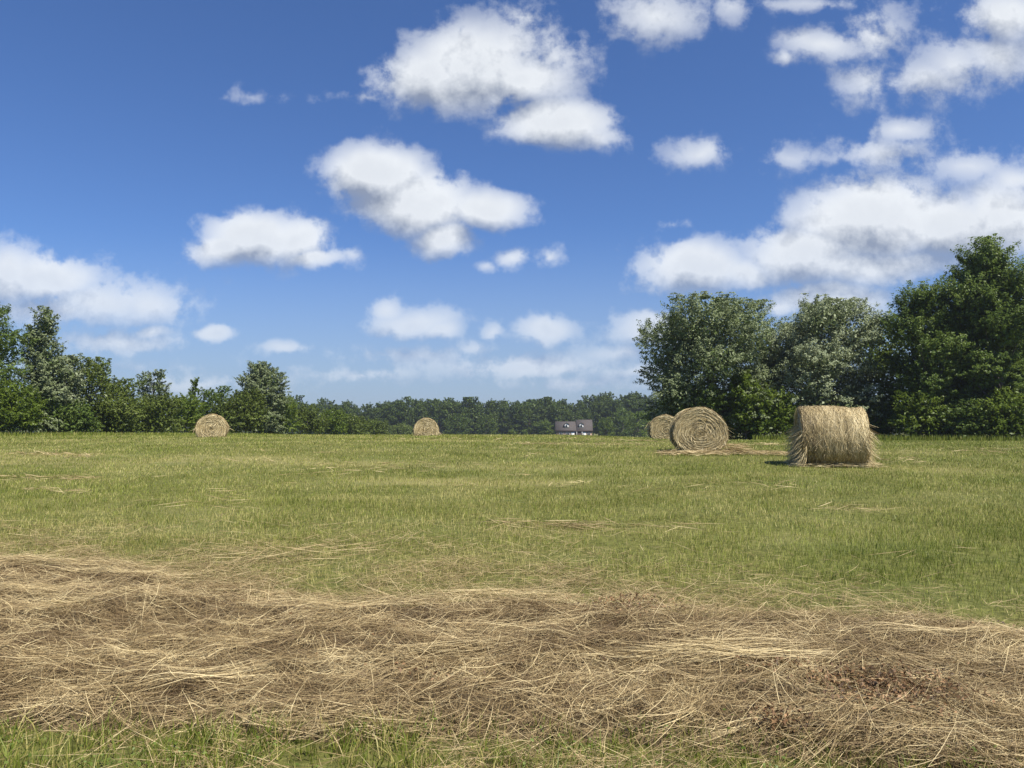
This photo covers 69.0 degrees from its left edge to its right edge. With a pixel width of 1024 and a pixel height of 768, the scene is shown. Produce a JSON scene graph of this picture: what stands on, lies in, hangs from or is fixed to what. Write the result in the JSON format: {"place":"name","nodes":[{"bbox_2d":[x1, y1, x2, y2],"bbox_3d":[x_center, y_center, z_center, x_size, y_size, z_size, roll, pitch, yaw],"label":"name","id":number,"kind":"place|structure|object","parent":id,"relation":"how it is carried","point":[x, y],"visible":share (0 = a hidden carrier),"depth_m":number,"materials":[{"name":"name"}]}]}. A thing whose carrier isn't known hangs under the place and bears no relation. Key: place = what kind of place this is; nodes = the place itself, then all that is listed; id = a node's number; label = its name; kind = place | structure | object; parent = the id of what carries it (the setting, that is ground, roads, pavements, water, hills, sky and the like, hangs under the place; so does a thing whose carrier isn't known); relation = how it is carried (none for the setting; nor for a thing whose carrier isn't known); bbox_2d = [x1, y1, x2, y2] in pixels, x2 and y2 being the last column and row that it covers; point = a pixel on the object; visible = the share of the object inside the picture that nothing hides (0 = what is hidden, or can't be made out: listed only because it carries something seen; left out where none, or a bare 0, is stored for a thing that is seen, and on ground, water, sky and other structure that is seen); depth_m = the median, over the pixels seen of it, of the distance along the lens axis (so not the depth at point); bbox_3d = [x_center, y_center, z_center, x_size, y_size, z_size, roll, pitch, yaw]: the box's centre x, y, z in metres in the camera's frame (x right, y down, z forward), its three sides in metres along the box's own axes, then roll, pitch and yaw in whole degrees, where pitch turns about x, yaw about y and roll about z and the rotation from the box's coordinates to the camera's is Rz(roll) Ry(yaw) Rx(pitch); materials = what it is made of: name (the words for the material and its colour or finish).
{"place":"outdoors","nodes":[
{"label":"outdoors","id":0,"kind":"place"},
{"bbox_2d":[0,427,1023,767],"bbox_3d":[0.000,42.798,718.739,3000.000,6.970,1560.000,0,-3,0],"label":"ground","id":1,"kind":"structure","parent":0,"point":[738,579],"depth_m":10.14,"materials":[{"name":"green plant"}]},
{"bbox_2d":[0,303,39,431],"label":"hedge tree","id":2,"kind":"object","parent":1,"relation":"on","point":[6,345],"visible":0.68,"depth_m":58.75,"materials":[{"name":"green plant"}]},
{"bbox_2d":[0,378,48,432],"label":"hedge bush","id":3,"kind":"object","parent":1,"relation":"on","point":[14,413],"visible":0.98,"depth_m":54.77,"materials":[{"name":"green plant"}]},
{"bbox_2d":[8,305,75,432],"bbox_3d":[-38.780,-0.857,61.312,5.060,10.980,4.913,2,-4,-30],"label":"hedge tree","id":4,"kind":"object","parent":1,"relation":"on","point":[41,346],"visible":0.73,"depth_m":60.72,"materials":[{"name":"green plant"}]},
{"bbox_2d":[27,352,87,431],"bbox_3d":[-38.595,0.995,62.861,4.718,7.512,4.731,-2,-4,36],"label":"hedge tree","id":5,"kind":"object","parent":1,"relation":"on","point":[74,381],"visible":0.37,"depth_m":63.07,"materials":[{"name":"green plant"}]},
{"bbox_2d":[37,397,105,432],"bbox_3d":[-37.123,2.838,61.926,5.524,3.694,4.598,-1,-3,14],"label":"hedge bush","id":6,"kind":"object","parent":1,"relation":"on","point":[83,420],"visible":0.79,"depth_m":61.26,"materials":[{"name":"green plant"}]},
{"bbox_2d":[59,356,127,432],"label":"hedge tree","id":7,"kind":"object","parent":1,"relation":"on","point":[94,373],"visible":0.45,"depth_m":65.57,"materials":[{"name":"green plant"}]},
{"bbox_2d":[90,378,147,432],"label":"hedge tree","id":8,"kind":"object","parent":1,"relation":"on","point":[127,392],"visible":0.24,"depth_m":71.78,"materials":[{"name":"green plant"}]},
{"bbox_2d":[89,396,154,432],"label":"hedge bush","id":9,"kind":"object","parent":1,"relation":"on","point":[112,420],"visible":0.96,"depth_m":65.02,"materials":[{"name":"green plant"}]},
{"bbox_2d":[135,369,172,432],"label":"hedge tree","id":10,"kind":"object","parent":1,"relation":"on","point":[157,387],"visible":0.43,"depth_m":87.82,"materials":[{"name":"green plant"}]},
{"bbox_2d":[134,393,186,433],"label":"hedge bush","id":11,"kind":"object","parent":1,"relation":"on","point":[154,417],"visible":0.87,"depth_m":71.23,"materials":[{"name":"green plant"}]},
{"bbox_2d":[162,392,212,433],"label":"hedge bush","id":12,"kind":"object","parent":1,"relation":"on","point":[191,409],"visible":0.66,"depth_m":81.44,"materials":[{"name":"green plant"}]},
{"bbox_2d":[186,377,201,432],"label":"hedge tree","id":13,"kind":"object","parent":1,"relation":"on","point":[194,388],"visible":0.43,"depth_m":89.90,"materials":[{"name":"green plant"}]},
{"bbox_2d":[191,414,230,436],"bbox_3d":[-16.865,2.468,41.920,2.279,1.665,2.192,1,-3,-17],"label":"hay bale","id":14,"kind":"object","parent":1,"relation":"on","point":[214,425],"visible":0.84,"depth_m":41.26},
{"bbox_2d":[197,385,233,428],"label":"hedge tree","id":15,"kind":"object","parent":1,"relation":"on","point":[216,397],"visible":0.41,"depth_m":90.93,"materials":[{"name":"green plant"}]},
{"bbox_2d":[211,396,247,432],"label":"hedge bush","id":16,"kind":"object","parent":1,"relation":"on","point":[223,411],"visible":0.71,"depth_m":81.57,"materials":[{"name":"green plant"}]},
{"bbox_2d":[226,386,272,433],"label":"hedge bush","id":17,"kind":"object","parent":1,"relation":"on","point":[253,405],"visible":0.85,"depth_m":83.57,"materials":[{"name":"green plant"}]},
{"bbox_2d":[234,360,292,434],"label":"hedge tree","id":18,"kind":"object","parent":1,"relation":"on","point":[263,375],"visible":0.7,"depth_m":87.12,"materials":[{"name":"green plant"}]},
{"bbox_2d":[265,394,301,434],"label":"hedge bush","id":19,"kind":"object","parent":1,"relation":"on","point":[288,412],"visible":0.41,"depth_m":89.50,"materials":[{"name":"green plant"}]},
{"bbox_2d":[287,395,304,433],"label":"tree","id":20,"kind":"object","parent":1,"relation":"on","point":[297,397],"visible":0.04,"depth_m":359.28,"materials":[{"name":"green plant"}]},
{"bbox_2d":[291,404,330,434],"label":"hedge bush","id":21,"kind":"object","parent":1,"relation":"on","point":[307,415],"visible":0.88,"depth_m":103.36,"materials":[{"name":"green plant"}]},
{"bbox_2d":[316,397,334,433],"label":"tree","id":22,"kind":"object","parent":1,"relation":"on","point":[323,401],"visible":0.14,"depth_m":356.72,"materials":[{"name":"green plant"}]},
{"bbox_2d":[317,404,335,434],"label":"tree","id":23,"kind":"object","parent":1,"relation":"on","point":[322,409],"visible":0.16,"depth_m":321.14,"materials":[{"name":"green plant"}]},
{"bbox_2d":[319,407,348,434],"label":"hedge bush","id":24,"kind":"object","parent":1,"relation":"on","point":[335,423],"visible":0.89,"depth_m":115.26,"materials":[{"name":"green plant"}]},
{"bbox_2d":[331,402,350,434],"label":"tree","id":25,"kind":"object","parent":1,"relation":"on","point":[343,406],"visible":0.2,"depth_m":334.56,"materials":[{"name":"green plant"}]},
{"bbox_2d":[343,408,358,434],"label":"tree","id":26,"kind":"object","parent":1,"relation":"on","point":[349,411],"visible":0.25,"depth_m":317.05,"materials":[{"name":"green plant"}]},
{"bbox_2d":[341,413,368,434],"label":"hedge bush","id":27,"kind":"object","parent":1,"relation":"on","point":[354,425],"visible":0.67,"depth_m":129.48,"materials":[{"name":"green plant"}]},
{"bbox_2d":[361,403,372,411],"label":"tree","id":28,"kind":"object","parent":1,"relation":"on","point":[364,408],"visible":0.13,"depth_m":352.44,"materials":[{"name":"green plant"}]},
{"bbox_2d":[359,417,388,434],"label":"hedge bush","id":29,"kind":"object","parent":1,"relation":"on","point":[372,427],"visible":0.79,"depth_m":148.95,"materials":[{"name":"green plant"}]},
{"bbox_2d":[369,406,381,420],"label":"tree","id":30,"kind":"object","parent":1,"relation":"on","point":[376,411],"visible":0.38,"depth_m":323.88,"materials":[{"name":"green plant"}]},
{"bbox_2d":[378,405,394,433],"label":"tree","id":31,"kind":"object","parent":1,"relation":"on","point":[386,412],"visible":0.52,"depth_m":315.76,"materials":[{"name":"green plant"}]},
{"bbox_2d":[389,402,408,433],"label":"tree","id":32,"kind":"object","parent":1,"relation":"on","point":[398,411],"visible":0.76,"depth_m":316.27,"materials":[{"name":"green plant"}]},
{"bbox_2d":[385,423,413,434],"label":"edge shrub","id":33,"kind":"object","parent":1,"relation":"on","point":[404,428],"visible":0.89,"depth_m":268.07,"materials":[{"name":"green plant"}]},
{"bbox_2d":[394,396,423,424],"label":"tree","id":34,"kind":"object","parent":1,"relation":"on","point":[405,399],"visible":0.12,"depth_m":354.85,"materials":[{"name":"green plant"}]},
{"bbox_2d":[402,406,417,430],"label":"tree","id":35,"kind":"object","parent":1,"relation":"on","point":[412,412],"visible":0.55,"depth_m":318.58,"materials":[{"name":"green plant"}]},
{"bbox_2d":[414,404,429,422],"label":"tree","id":36,"kind":"object","parent":1,"relation":"on","point":[421,409],"visible":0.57,"depth_m":319.46,"materials":[{"name":"green plant"}]},
{"bbox_2d":[413,418,438,435],"bbox_3d":[-5.098,2.756,44.936,1.974,1.493,2.269,0,-3,-6],"label":"hay bale","id":37,"kind":"object","parent":1,"relation":"on","point":[426,426],"visible":0.69,"depth_m":44.19},
{"bbox_2d":[415,398,440,425],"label":"tree","id":38,"kind":"object","parent":1,"relation":"on","point":[424,404],"visible":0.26,"depth_m":335.21,"materials":[{"name":"green plant"}]},
{"bbox_2d":[426,398,452,433],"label":"tree","id":39,"kind":"object","parent":1,"relation":"on","point":[436,401],"visible":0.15,"depth_m":334.43,"materials":[{"name":"green plant"}]},
{"bbox_2d":[430,403,451,433],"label":"tree","id":40,"kind":"object","parent":1,"relation":"on","point":[443,412],"visible":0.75,"depth_m":318.20,"materials":[{"name":"green plant"}]},
{"bbox_2d":[439,403,460,433],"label":"tree","id":41,"kind":"object","parent":1,"relation":"on","point":[452,408],"visible":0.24,"depth_m":326.92,"materials":[{"name":"green plant"}]},
{"bbox_2d":[443,411,471,434],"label":"edge tree","id":42,"kind":"object","parent":1,"relation":"on","point":[456,422],"visible":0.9,"depth_m":290.03,"materials":[{"name":"green plant"}]},
{"bbox_2d":[450,396,479,430],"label":"tree","id":43,"kind":"object","parent":1,"relation":"on","point":[471,403],"visible":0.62,"depth_m":325.07,"materials":[{"name":"green plant"}]},
{"bbox_2d":[461,409,472,433],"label":"tree","id":44,"kind":"object","parent":1,"relation":"on","point":[470,422],"visible":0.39,"depth_m":319.15,"materials":[{"name":"green plant"}]},
{"bbox_2d":[470,407,481,434],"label":"tree","id":45,"kind":"object","parent":1,"relation":"on","point":[475,421],"visible":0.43,"depth_m":328.08,"materials":[{"name":"green plant"}]},
{"bbox_2d":[470,403,486,433],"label":"tree","id":46,"kind":"object","parent":1,"relation":"on","point":[480,406],"visible":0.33,"depth_m":330.55,"materials":[{"name":"green plant"}]},
{"bbox_2d":[474,414,497,434],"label":"edge tree","id":47,"kind":"object","parent":1,"relation":"on","point":[480,425],"visible":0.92,"depth_m":287.83,"materials":[{"name":"green plant"}]},
{"bbox_2d":[483,407,495,434],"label":"tree","id":48,"kind":"object","parent":1,"relation":"on","point":[489,411],"visible":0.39,"depth_m":326.93,"materials":[{"name":"green plant"}]},
{"bbox_2d":[481,401,499,429],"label":"tree","id":49,"kind":"object","parent":1,"relation":"on","point":[489,404],"visible":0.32,"depth_m":334.09,"materials":[{"name":"green plant"}]},
{"bbox_2d":[0,708,996,767],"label":"weeds","id":50,"kind":"object","parent":1,"relation":"on","point":[356,728],"visible":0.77,"depth_m":3.25,"materials":[{"name":"green plant"}]},
{"bbox_2d":[496,402,510,433],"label":"tree","id":51,"kind":"object","parent":1,"relation":"on","point":[504,424],"visible":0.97,"depth_m":321.08,"materials":[{"name":"green plant"}]},
{"bbox_2d":[494,401,512,433],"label":"tree","id":52,"kind":"object","parent":1,"relation":"on","point":[506,410],"visible":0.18,"depth_m":339.39,"materials":[{"name":"green plant"}]},
{"bbox_2d":[0,516,1023,767],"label":"cut hay","id":53,"kind":"object","parent":1,"relation":"on","point":[64,620],"visible":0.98,"depth_m":4.36},
{"bbox_2d":[105,591,1017,738],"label":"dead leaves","id":54,"kind":"object","parent":53,"relation":"on","point":[877,682],"visible":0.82,"depth_m":3.86,"materials":[{"name":"brown plant"}]},
{"bbox_2d":[0,437,1023,571],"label":"stray hay","id":55,"kind":"object","parent":1,"relation":"on","point":[726,449],"visible":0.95,"depth_m":15.03},
{"bbox_2d":[508,400,519,426],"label":"tree","id":56,"kind":"object","parent":1,"relation":"on","point":[513,404],"visible":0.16,"depth_m":333.78,"materials":[{"name":"green plant"}]},
{"bbox_2d":[507,404,523,433],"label":"tree","id":57,"kind":"object","parent":1,"relation":"on","point":[516,413],"visible":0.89,"depth_m":319.06,"materials":[{"name":"green plant"}]},
{"bbox_2d":[515,399,542,434],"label":"tree","id":58,"kind":"object","parent":1,"relation":"on","point":[531,401],"visible":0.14,"depth_m":339.04,"materials":[{"name":"green plant"}]},
{"bbox_2d":[516,401,542,433],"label":"tree","id":59,"kind":"object","parent":1,"relation":"on","point":[526,413],"visible":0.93,"depth_m":320.15,"materials":[{"name":"green plant"}]},
{"bbox_2d":[532,398,545,434],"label":"tree","id":60,"kind":"object","parent":1,"relation":"on","point":[541,409],"visible":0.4,"depth_m":326.25,"materials":[{"name":"green plant"}]},
{"bbox_2d":[532,396,555,429],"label":"tree","id":61,"kind":"object","parent":1,"relation":"on","point":[547,401],"visible":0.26,"depth_m":335.56,"materials":[{"name":"green plant"}]},
{"bbox_2d":[537,419,553,434],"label":"edge shrub","id":62,"kind":"object","parent":1,"relation":"on","point":[545,427],"visible":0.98,"depth_m":276.44,"materials":[{"name":"green plant"}]},
{"bbox_2d":[543,406,555,431],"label":"tree","id":63,"kind":"object","parent":1,"relation":"on","point":[547,413],"visible":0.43,"depth_m":320.97,"materials":[{"name":"green plant"}]},
{"bbox_2d":[549,398,567,418],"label":"tree","id":64,"kind":"object","parent":1,"relation":"on","point":[562,402],"visible":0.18,"depth_m":339.63,"materials":[{"name":"green plant"}]},
{"bbox_2d":[550,403,569,434],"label":"tree","id":65,"kind":"object","parent":1,"relation":"on","point":[556,412],"visible":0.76,"depth_m":318.40,"materials":[{"name":"green plant"}]},
{"bbox_2d":[561,410,577,420],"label":"tree","id":66,"kind":"object","parent":1,"relation":"on","point":[571,415],"visible":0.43,"depth_m":320.24,"materials":[{"name":"green plant"}]},
{"bbox_2d":[555,420,592,434],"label":"brick house","id":67,"kind":"structure","parent":1,"relation":"on","point":[580,427],"depth_m":279.07,"materials":[{"name":"grey"}]},
{"bbox_2d":[573,400,586,416],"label":"tree","id":68,"kind":"object","parent":1,"relation":"on","point":[579,405],"visible":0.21,"depth_m":340.42,"materials":[{"name":"green plant"}]},
{"bbox_2d":[575,408,594,428],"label":"tree","id":69,"kind":"object","parent":1,"relation":"on","point":[580,412],"visible":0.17,"depth_m":319.51,"materials":[{"name":"green plant"}]},
{"bbox_2d":[576,409,595,434],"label":"edge tree","id":70,"kind":"object","parent":1,"relation":"on","point":[584,416],"visible":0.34,"depth_m":298.85,"materials":[{"name":"green plant"}]},
{"bbox_2d":[581,395,598,408],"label":"tree","id":71,"kind":"object","parent":1,"relation":"on","point":[586,399],"visible":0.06,"depth_m":356.22,"materials":[{"name":"green plant"}]},
{"bbox_2d":[589,402,607,435],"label":"tree","id":72,"kind":"object","parent":1,"relation":"on","point":[598,410],"visible":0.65,"depth_m":318.43,"materials":[{"name":"green plant"}]},
{"bbox_2d":[588,391,614,435],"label":"tree","id":73,"kind":"object","parent":1,"relation":"on","point":[609,396],"visible":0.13,"depth_m":354.11,"materials":[{"name":"green plant"}]},
{"bbox_2d":[597,393,608,419],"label":"tree","id":74,"kind":"object","parent":1,"relation":"on","point":[601,398],"visible":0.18,"depth_m":340.91,"materials":[{"name":"green plant"}]},
{"bbox_2d":[596,417,616,435],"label":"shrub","id":75,"kind":"object","parent":1,"relation":"on","point":[605,425],"visible":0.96,"depth_m":274.47,"materials":[{"name":"green plant"}]},
{"bbox_2d":[601,400,625,435],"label":"tree","id":76,"kind":"object","parent":1,"relation":"on","point":[611,410],"visible":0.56,"depth_m":315.67,"materials":[{"name":"green plant"}]},
{"bbox_2d":[613,407,631,436],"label":"edge tree","id":77,"kind":"object","parent":1,"relation":"on","point":[621,413],"visible":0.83,"depth_m":289.14,"materials":[{"name":"green plant"}]},
{"bbox_2d":[618,402,634,435],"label":"tree","id":78,"kind":"object","parent":1,"relation":"on","point":[621,404],"visible":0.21,"depth_m":319.13,"materials":[{"name":"green plant"}]},
{"bbox_2d":[620,394,641,435],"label":"tree","id":79,"kind":"object","parent":1,"relation":"on","point":[627,397],"visible":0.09,"depth_m":336.39,"materials":[{"name":"green plant"}]},
{"bbox_2d":[624,399,643,436],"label":"tree","id":80,"kind":"object","parent":1,"relation":"on","point":[635,407],"visible":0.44,"depth_m":319.39,"materials":[{"name":"green plant"}]},
{"bbox_2d":[622,410,649,437],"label":"edge tree","id":81,"kind":"object","parent":1,"relation":"on","point":[631,423],"visible":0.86,"depth_m":268.98,"materials":[{"name":"green plant"}]},
{"bbox_2d":[635,401,655,436],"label":"tree","id":82,"kind":"object","parent":1,"relation":"on","point":[643,404],"visible":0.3,"depth_m":317.08,"materials":[{"name":"green plant"}]},
{"bbox_2d":[644,399,662,431],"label":"tree","id":83,"kind":"object","parent":1,"relation":"on","point":[650,400],"visible":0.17,"depth_m":315.62,"materials":[{"name":"green plant"}]},
{"bbox_2d":[645,414,673,438],"bbox_3d":[8.585,2.488,41.905,2.343,1.593,2.270,0,-3,7],"label":"hay bale","id":84,"kind":"object","parent":1,"relation":"on","point":[658,425],"visible":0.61,"depth_m":41.21},
{"bbox_2d":[659,383,730,423],"bbox_3d":[14.274,2.226,57.973,4.739,4.836,5.160,1,-3,-21],"label":"young tree","id":85,"kind":"object","parent":1,"relation":"on","point":[714,402],"visible":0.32,"depth_m":56.97,"materials":[{"name":"green plant"}]},
{"bbox_2d":[661,406,734,453],"bbox_3d":[6.039,1.501,24.156,2.452,1.580,2.366,0,-3,8],"label":"hay bale","id":86,"kind":"object","parent":1,"relation":"on","point":[700,428],"visible":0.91,"depth_m":23.41},
{"bbox_2d":[632,291,797,439],"bbox_3d":[16.301,-1.122,60.511,13.506,11.886,12.912,0,-3,0],"label":"maple tree","id":87,"kind":"object","parent":1,"relation":"on","point":[690,339],"visible":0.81,"depth_m":57.81,"materials":[{"name":"green plant"}]},
{"bbox_2d":[718,369,769,439],"bbox_3d":[17.864,1.728,57.275,3.904,5.768,3.638,2,-4,-33],"label":"young tree","id":88,"kind":"object","parent":1,"relation":"on","point":[742,383],"visible":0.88,"depth_m":56.40,"materials":[{"name":"green plant"}]},
{"bbox_2d":[730,382,800,435],"bbox_3d":[19.674,2.197,56.919,5.856,4.799,4.315,0,-3,0],"label":"shrub","id":89,"kind":"object","parent":1,"relation":"on","point":[779,411],"visible":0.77,"depth_m":56.18,"materials":[{"name":"green plant"}]},
{"bbox_2d":[751,293,891,436],"bbox_3d":[25.261,-1.159,60.389,11.530,11.980,10.882,1,-3,-16],"label":"maple tree","id":90,"kind":"object","parent":1,"relation":"on","point":[826,364],"visible":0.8,"depth_m":57.72,"materials":[{"name":"green plant"}]},
{"bbox_2d":[782,404,885,467],"bbox_3d":[8.252,1.370,19.375,2.430,1.681,2.549,-1,-3,13],"label":"hay bale","id":91,"kind":"object","parent":1,"relation":"on","point":[835,436],"visible":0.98,"depth_m":18.63},
{"bbox_2d":[806,397,869,413],"bbox_3d":[25.126,2.797,57.861,5.385,3.742,5.515,0,-3,0],"label":"shrub","id":92,"kind":"object","parent":1,"relation":"on","point":[835,404],"visible":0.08,"depth_m":57.58,"materials":[{"name":"green plant"}]},
{"bbox_2d":[840,311,908,435],"bbox_3d":[30.322,-0.493,61.936,6.834,10.914,7.002,2,-3,-27],"label":"tall tree","id":93,"kind":"object","parent":1,"relation":"on","point":[884,378],"visible":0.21,"depth_m":60.95,"materials":[{"name":"green plant"}]},
{"bbox_2d":[853,393,896,436],"bbox_3d":[28.243,2.704,58.094,3.963,3.979,3.749,-2,-4,35],"label":"shrub","id":94,"kind":"object","parent":1,"relation":"on","point":[878,428],"visible":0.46,"depth_m":57.23,"materials":[{"name":"green plant"}]},
{"bbox_2d":[887,387,952,436],"bbox_3d":[29.422,2.269,53.877,4.380,4.285,3.792,0,-3,0],"label":"shrub","id":95,"kind":"object","parent":1,"relation":"on","point":[912,421],"visible":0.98,"depth_m":53.42,"materials":[{"name":"green plant"}]},
{"bbox_2d":[874,279,984,437],"bbox_3d":[31.361,-1.600,56.283,7.725,12.348,8.126,3,-4,-41],"label":"tall tree","id":96,"kind":"object","parent":1,"relation":"on","point":[913,318],"visible":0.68,"depth_m":55.02,"materials":[{"name":"green plant"}]},
{"bbox_2d":[929,398,994,437],"bbox_3d":[32.017,2.679,52.973,3.988,3.366,3.649,-2,-4,35],"label":"shrub","id":97,"kind":"object","parent":1,"relation":"on","point":[966,423],"visible":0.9,"depth_m":52.15,"materials":[{"name":"green plant"}]},
{"bbox_2d":[926,233,1023,436],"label":"tall tree","id":98,"kind":"object","parent":1,"relation":"on","point":[989,283],"visible":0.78,"depth_m":53.80,"materials":[{"name":"green plant"}]},
{"bbox_2d":[973,386,1023,438],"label":"shrub","id":99,"kind":"object","parent":1,"relation":"on","point":[1012,421],"visible":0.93,"depth_m":51.40,"materials":[{"name":"green plant"}]},
{"bbox_2d":[0,431,1023,440],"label":"tall grass","id":100,"kind":"structure","parent":0,"point":[931,437],"depth_m":53.29,"materials":[{"name":"green plant"}]},
{"bbox_2d":[0,0,1023,426],"label":"sky","id":101,"kind":"structure","parent":0,"point":[363,201],"materials":[{"name":"blue"}]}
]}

